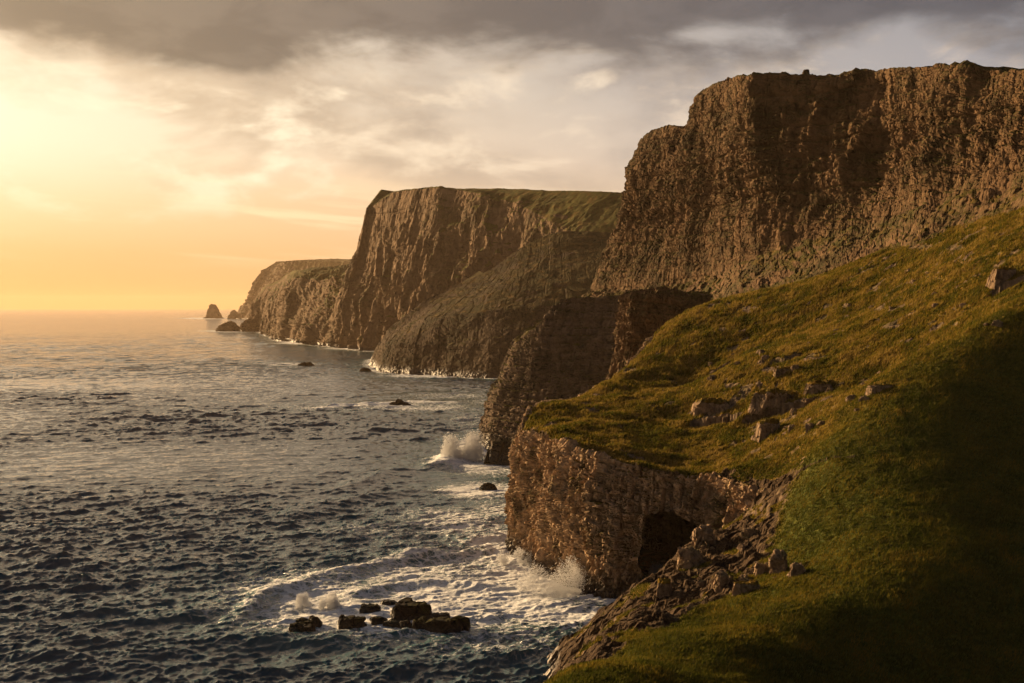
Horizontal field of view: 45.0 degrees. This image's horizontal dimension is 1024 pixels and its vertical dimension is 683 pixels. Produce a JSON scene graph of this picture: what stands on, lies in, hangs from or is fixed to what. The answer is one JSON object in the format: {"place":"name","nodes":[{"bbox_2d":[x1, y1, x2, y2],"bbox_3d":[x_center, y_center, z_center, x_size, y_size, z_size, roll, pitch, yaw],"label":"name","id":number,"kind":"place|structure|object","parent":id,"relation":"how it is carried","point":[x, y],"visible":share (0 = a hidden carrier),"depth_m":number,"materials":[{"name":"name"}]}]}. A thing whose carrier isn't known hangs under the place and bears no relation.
{"place":"outdoors","nodes":[
{"label":"outdoors","id":0,"kind":"place"},
{"bbox_2d":[235,259,350,318],"bbox_3d":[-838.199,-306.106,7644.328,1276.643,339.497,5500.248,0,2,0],"label":"farthest headland","id":1,"kind":"structure","parent":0,"point":[276,271],"depth_m":6201.24,"materials":[{"name":"brown stone"}]},
{"bbox_2d":[248,264,348,345],"bbox_3d":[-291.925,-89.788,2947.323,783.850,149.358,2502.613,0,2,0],"label":"cliff","id":2,"kind":"structure","parent":0,"point":[295,306],"depth_m":2171.59,"materials":[{"name":"brown stone"}]},
{"bbox_2d":[0,310,731,682],"bbox_3d":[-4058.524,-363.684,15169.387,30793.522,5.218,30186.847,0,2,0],"label":"sea","id":3,"kind":"structure","parent":0,"point":[190,496],"depth_m":355.93,"materials":[{"name":"liquid"}]},
{"bbox_2d":[204,304,222,318],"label":"sea stack","id":4,"kind":"object","parent":3,"relation":"in","point":[213,312],"visible":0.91,"depth_m":6478.35,"materials":[{"name":"brown stone"}]},
{"bbox_2d":[215,321,239,331],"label":"skerry","id":5,"kind":"structure","parent":3,"relation":"in","point":[228,326],"depth_m":3045.84,"materials":[{"name":"brown stone"}]},
{"bbox_2d":[227,310,237,318],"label":"sea stack","id":6,"kind":"object","parent":3,"relation":"in","point":[233,314],"visible":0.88,"depth_m":6299.45,"materials":[{"name":"brown stone"}]},
{"bbox_2d":[239,318,258,331],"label":"skerry","id":7,"kind":"structure","parent":3,"relation":"in","point":[249,325],"depth_m":3001.48,"materials":[{"name":"brown stone"}]},
{"bbox_2d":[288,620,315,631],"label":"surf rock","id":8,"kind":"object","parent":3,"relation":"in","point":[305,626],"visible":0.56,"depth_m":227.83,"materials":[{"name":"brown stone"}]},
{"bbox_2d":[296,618,309,622],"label":"surf rock","id":9,"kind":"object","parent":3,"relation":"in","point":[299,620],"visible":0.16,"depth_m":232.64,"materials":[{"name":"brown stone"}]},
{"bbox_2d":[298,362,314,365],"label":"skerry","id":10,"kind":"structure","parent":3,"relation":"in","point":[306,364],"depth_m":1259.28,"materials":[{"name":"brown stone"}]},
{"bbox_2d":[309,615,322,627],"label":"surf rock","id":11,"kind":"object","parent":3,"relation":"in","point":[318,622],"visible":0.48,"depth_m":232.77,"materials":[{"name":"brown stone"}]},
{"bbox_2d":[295,591,340,609],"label":"wave splash","id":12,"kind":"object","parent":3,"relation":"on","point":[331,600],"visible":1,"depth_m":246.97,"materials":[{"name":"white liquid"}]},
{"bbox_2d":[337,614,366,629],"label":"surf rock","id":13,"kind":"object","parent":3,"relation":"in","point":[349,622],"visible":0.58,"depth_m":230.21,"materials":[{"name":"brown stone"}]},
{"bbox_2d":[359,368,371,371],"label":"skerry","id":14,"kind":"structure","parent":3,"relation":"in","point":[365,370],"depth_m":1142.45,"materials":[{"name":"brown stone"}]},
{"bbox_2d":[359,603,380,613],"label":"surf rock","id":15,"kind":"object","parent":3,"relation":"in","point":[368,608],"visible":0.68,"depth_m":243.66,"materials":[{"name":"brown stone"}]},
{"bbox_2d":[369,616,387,625],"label":"surf rock","id":16,"kind":"object","parent":3,"relation":"in","point":[376,620],"visible":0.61,"depth_m":233.56,"materials":[{"name":"brown stone"}]},
{"bbox_2d":[380,599,396,605],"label":"surf rock","id":17,"kind":"object","parent":3,"relation":"in","point":[389,602],"visible":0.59,"depth_m":249.32,"materials":[{"name":"brown stone"}]},
{"bbox_2d":[382,618,400,627],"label":"surf rock","id":18,"kind":"object","parent":3,"relation":"in","point":[392,622],"visible":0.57,"depth_m":232.11,"materials":[{"name":"brown stone"}]},
{"bbox_2d":[389,399,410,405],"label":"skerry","id":19,"kind":"structure","parent":3,"relation":"in","point":[397,402],"depth_m":755.01,"materials":[{"name":"brown stone"}]},
{"bbox_2d":[400,620,411,628],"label":"surf rock","id":20,"kind":"object","parent":3,"relation":"in","point":[406,623],"visible":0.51,"depth_m":230.56,"materials":[{"name":"brown stone"}]},
{"bbox_2d":[390,597,433,620],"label":"surf rock","id":21,"kind":"object","parent":3,"relation":"in","point":[407,608],"visible":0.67,"depth_m":236.27,"materials":[{"name":"brown stone"}]},
{"bbox_2d":[411,616,430,628],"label":"surf rock","id":22,"kind":"object","parent":3,"relation":"in","point":[417,623],"visible":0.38,"depth_m":229.99,"materials":[{"name":"brown stone"}]},
{"bbox_2d":[431,612,450,617],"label":"surf rock","id":23,"kind":"object","parent":3,"relation":"in","point":[438,614],"visible":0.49,"depth_m":238.29,"materials":[{"name":"brown stone"}]},
{"bbox_2d":[423,616,461,633],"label":"surf rock","id":24,"kind":"object","parent":3,"relation":"in","point":[445,625],"visible":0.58,"depth_m":228.06,"materials":[{"name":"brown stone"}]},
{"bbox_2d":[451,615,470,631],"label":"surf rock","id":25,"kind":"object","parent":3,"relation":"in","point":[464,623],"visible":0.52,"depth_m":230.00,"materials":[{"name":"brown stone"}]},
{"bbox_2d":[440,429,486,460],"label":"wave splash","id":26,"kind":"object","parent":3,"relation":"on","point":[474,449],"visible":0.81,"depth_m":482.69,"materials":[{"name":"white liquid"}]},
{"bbox_2d":[479,482,497,490],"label":"skerry","id":27,"kind":"structure","parent":3,"relation":"in","point":[487,486],"depth_m":406.07,"materials":[{"name":"brown stone"}]},
{"bbox_2d":[484,436,513,465],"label":"promontory stack","id":28,"kind":"object","parent":3,"relation":"in","point":[498,450],"visible":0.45,"depth_m":470.72,"materials":[{"name":"brown stone"}]},
{"bbox_2d":[495,547,532,565],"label":"wave splash","id":29,"kind":"object","parent":3,"relation":"on","point":[502,561],"visible":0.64,"depth_m":287.20,"materials":[{"name":"white liquid"}]},
{"bbox_2d":[515,555,586,597],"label":"wave splash","id":30,"kind":"object","parent":3,"relation":"on","point":[575,583],"visible":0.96,"depth_m":258.49,"materials":[{"name":"white liquid"}]},
{"bbox_2d":[648,562,664,574],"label":"wave splash","id":31,"kind":"object","parent":3,"relation":"on","point":[654,569],"visible":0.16,"depth_m":266.58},
{"bbox_2d":[325,186,621,350],"bbox_3d":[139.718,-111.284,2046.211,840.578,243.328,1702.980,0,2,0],"label":"headland","id":32,"kind":"structure","parent":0,"point":[416,247],"depth_m":1615.59,"materials":[{"name":"brown stone"}]},
{"bbox_2d":[369,231,610,378],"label":"headland shoulder","id":33,"kind":"object","parent":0,"point":[475,324],"visible":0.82,"depth_m":1125.79},
{"bbox_2d":[0,0,1023,309],"label":"sky","id":34,"kind":"structure","parent":0,"point":[155,154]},
{"bbox_2d":[477,291,710,449],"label":"dark promontory","id":35,"kind":"structure","parent":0,"point":[563,349],"depth_m":511.36,"materials":[{"name":"brown stone"}]},
{"bbox_2d":[504,336,772,598],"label":"headland cliff","id":36,"kind":"structure","parent":0,"point":[600,516],"depth_m":259.85,"materials":[{"name":"brown stone"}]},
{"bbox_2d":[605,286,712,378],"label":"cliff","id":37,"kind":"structure","parent":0,"point":[642,315],"depth_m":442.54,"materials":[{"name":"brown stone"}]},
{"bbox_2d":[523,206,1023,682],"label":"grassy hillside","id":38,"kind":"structure","parent":0,"point":[659,613],"depth_m":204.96,"materials":[{"name":"green plant"}]},
{"bbox_2d":[656,578,671,598],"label":"rock outcrop","id":39,"kind":"object","parent":38,"relation":"on","point":[664,587],"visible":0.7,"depth_m":194.05,"materials":[{"name":"brown stone"}]},
{"bbox_2d":[676,564,683,569],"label":"loose stone","id":40,"kind":"object","parent":38,"relation":"on","point":[679,566],"visible":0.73,"depth_m":206.57,"materials":[{"name":"brown stone"}]},
{"bbox_2d":[676,546,704,569],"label":"rock outcrop","id":41,"kind":"object","parent":38,"relation":"on","point":[689,557],"visible":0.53,"depth_m":206.85,"materials":[{"name":"brown stone"}]},
{"bbox_2d":[695,579,704,586],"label":"loose stone","id":42,"kind":"object","parent":38,"relation":"on","point":[700,583],"visible":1,"depth_m":194.31,"materials":[{"name":"brown stone"}]},
{"bbox_2d":[690,524,715,551],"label":"rock outcrop","id":43,"kind":"object","parent":38,"relation":"on","point":[702,537],"visible":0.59,"depth_m":214.71,"materials":[{"name":"stone"}]},
{"bbox_2d":[690,397,728,416],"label":"rock outcrop","id":44,"kind":"object","parent":38,"relation":"on","point":[708,406],"visible":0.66,"depth_m":300.72,"materials":[{"name":"stone"}]},
{"bbox_2d":[707,375,714,380],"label":"loose stone","id":45,"kind":"object","parent":38,"relation":"on","point":[710,377],"visible":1,"depth_m":322.44,"materials":[{"name":"brown stone"}]},
{"bbox_2d":[711,570,730,592],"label":"rock outcrop","id":46,"kind":"object","parent":38,"relation":"on","point":[720,580],"visible":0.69,"depth_m":186.41,"materials":[{"name":"stone"}]},
{"bbox_2d":[736,544,745,551],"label":"loose stone","id":47,"kind":"object","parent":38,"relation":"on","point":[741,547],"visible":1,"depth_m":206.10,"materials":[{"name":"brown stone"}]},
{"bbox_2d":[739,577,749,580],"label":"loose stone","id":48,"kind":"object","parent":38,"relation":"on","point":[744,578],"visible":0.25,"depth_m":186.29,"materials":[{"name":"brown stone"}]},
{"bbox_2d":[732,579,759,596],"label":"rock outcrop","id":49,"kind":"object","parent":38,"relation":"on","point":[742,586],"visible":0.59,"depth_m":178.52,"materials":[{"name":"brown stone"}]},
{"bbox_2d":[740,527,754,538],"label":"loose stone","id":50,"kind":"object","parent":38,"relation":"on","point":[747,533],"visible":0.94,"depth_m":211.50,"materials":[{"name":"brown stone"}]},
{"bbox_2d":[756,349,764,355],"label":"loose stone","id":51,"kind":"object","parent":38,"relation":"on","point":[760,351],"visible":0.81,"depth_m":327.60,"materials":[{"name":"grey stone"}]},
{"bbox_2d":[757,359,764,364],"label":"loose stone","id":52,"kind":"object","parent":38,"relation":"on","point":[761,361],"visible":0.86,"depth_m":318.02,"materials":[{"name":"stone"}]},
{"bbox_2d":[753,562,769,575],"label":"rock outcrop","id":53,"kind":"object","parent":38,"relation":"on","point":[760,568],"visible":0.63,"depth_m":189.11,"materials":[{"name":"brown stone"}]},
{"bbox_2d":[761,355,768,359],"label":"loose stone","id":54,"kind":"object","parent":38,"relation":"on","point":[765,357],"visible":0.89,"depth_m":320.84,"materials":[{"name":"brown stone"}]},
{"bbox_2d":[751,418,780,441],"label":"rock outcrop","id":55,"kind":"object","parent":38,"relation":"on","point":[764,428],"visible":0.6,"depth_m":261.25,"materials":[{"name":"brown stone"}]},
{"bbox_2d":[748,387,797,415],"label":"rock outcrop","id":56,"kind":"object","parent":38,"relation":"on","point":[766,402],"visible":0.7,"depth_m":284.42,"materials":[{"name":"stone"}]},
{"bbox_2d":[768,549,787,574],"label":"rock outcrop","id":57,"kind":"object","parent":38,"relation":"on","point":[778,561],"visible":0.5,"depth_m":187.48,"materials":[{"name":"brown stone"}]},
{"bbox_2d":[773,366,789,378],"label":"rock outcrop","id":58,"kind":"object","parent":38,"relation":"on","point":[778,371],"visible":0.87,"depth_m":303.13,"materials":[{"name":"stone"}]},
{"bbox_2d":[788,424,794,430],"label":"loose stone","id":59,"kind":"object","parent":38,"relation":"on","point":[790,427],"visible":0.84,"depth_m":254.46,"materials":[{"name":"brown stone"}]},
{"bbox_2d":[790,364,798,370],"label":"loose stone","id":60,"kind":"object","parent":38,"relation":"on","point":[793,367],"visible":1,"depth_m":301.52,"materials":[{"name":"grey stone"}]},
{"bbox_2d":[786,562,805,577],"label":"rock outcrop","id":61,"kind":"object","parent":38,"relation":"on","point":[796,568],"visible":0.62,"depth_m":180.80,"materials":[{"name":"stone"}]},
{"bbox_2d":[801,398,809,402],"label":"loose stone","id":62,"kind":"object","parent":38,"relation":"on","point":[805,400],"visible":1,"depth_m":277.97,"materials":[{"name":"brown stone"}]},
{"bbox_2d":[805,423,813,432],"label":"loose stone","id":63,"kind":"object","parent":38,"relation":"on","point":[808,426],"visible":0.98,"depth_m":244.42,"materials":[{"name":"stone"}]},
{"bbox_2d":[803,380,835,395],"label":"rock outcrop","id":64,"kind":"object","parent":38,"relation":"on","point":[812,387],"visible":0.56,"depth_m":283.32,"materials":[{"name":"brown stone"}]},
{"bbox_2d":[842,303,850,307],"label":"loose stone","id":65,"kind":"object","parent":38,"relation":"on","point":[846,305],"visible":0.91,"depth_m":359.42,"materials":[{"name":"brown stone"}]},
{"bbox_2d":[845,395,855,401],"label":"loose stone","id":66,"kind":"object","parent":38,"relation":"on","point":[849,397],"visible":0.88,"depth_m":245.07,"materials":[{"name":"brown stone"}]},
{"bbox_2d":[858,396,868,401],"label":"loose stone","id":67,"kind":"object","parent":38,"relation":"on","point":[864,398],"visible":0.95,"depth_m":238.84,"materials":[{"name":"brown stone"}]},
{"bbox_2d":[865,384,892,395],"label":"rock outcrop","id":68,"kind":"object","parent":38,"relation":"on","point":[872,388],"visible":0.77,"depth_m":240.08,"materials":[{"name":"brown stone"}]},
{"bbox_2d":[991,320,1003,326],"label":"loose stone","id":69,"kind":"object","parent":38,"relation":"on","point":[998,323],"visible":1,"depth_m":249.73,"materials":[{"name":"brown stone"}]},
{"bbox_2d":[986,266,1016,290],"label":"rock outcrop","id":70,"kind":"object","parent":38,"relation":"on","point":[998,276],"visible":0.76,"depth_m":291.73,"materials":[{"name":"brown stone"}]},
{"bbox_2d":[581,60,1023,299],"bbox_3d":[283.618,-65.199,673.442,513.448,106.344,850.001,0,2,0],"label":"cliff","id":71,"kind":"structure","parent":0,"point":[743,183],"depth_m":466.19,"materials":[{"name":"brown stone"}]},
{"bbox_2d":[802,69,809,73],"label":"cairn","id":72,"kind":"object","parent":71,"relation":"on","point":[806,71],"visible":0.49,"depth_m":543.76,"materials":[{"name":"brown stone"}]}
]}

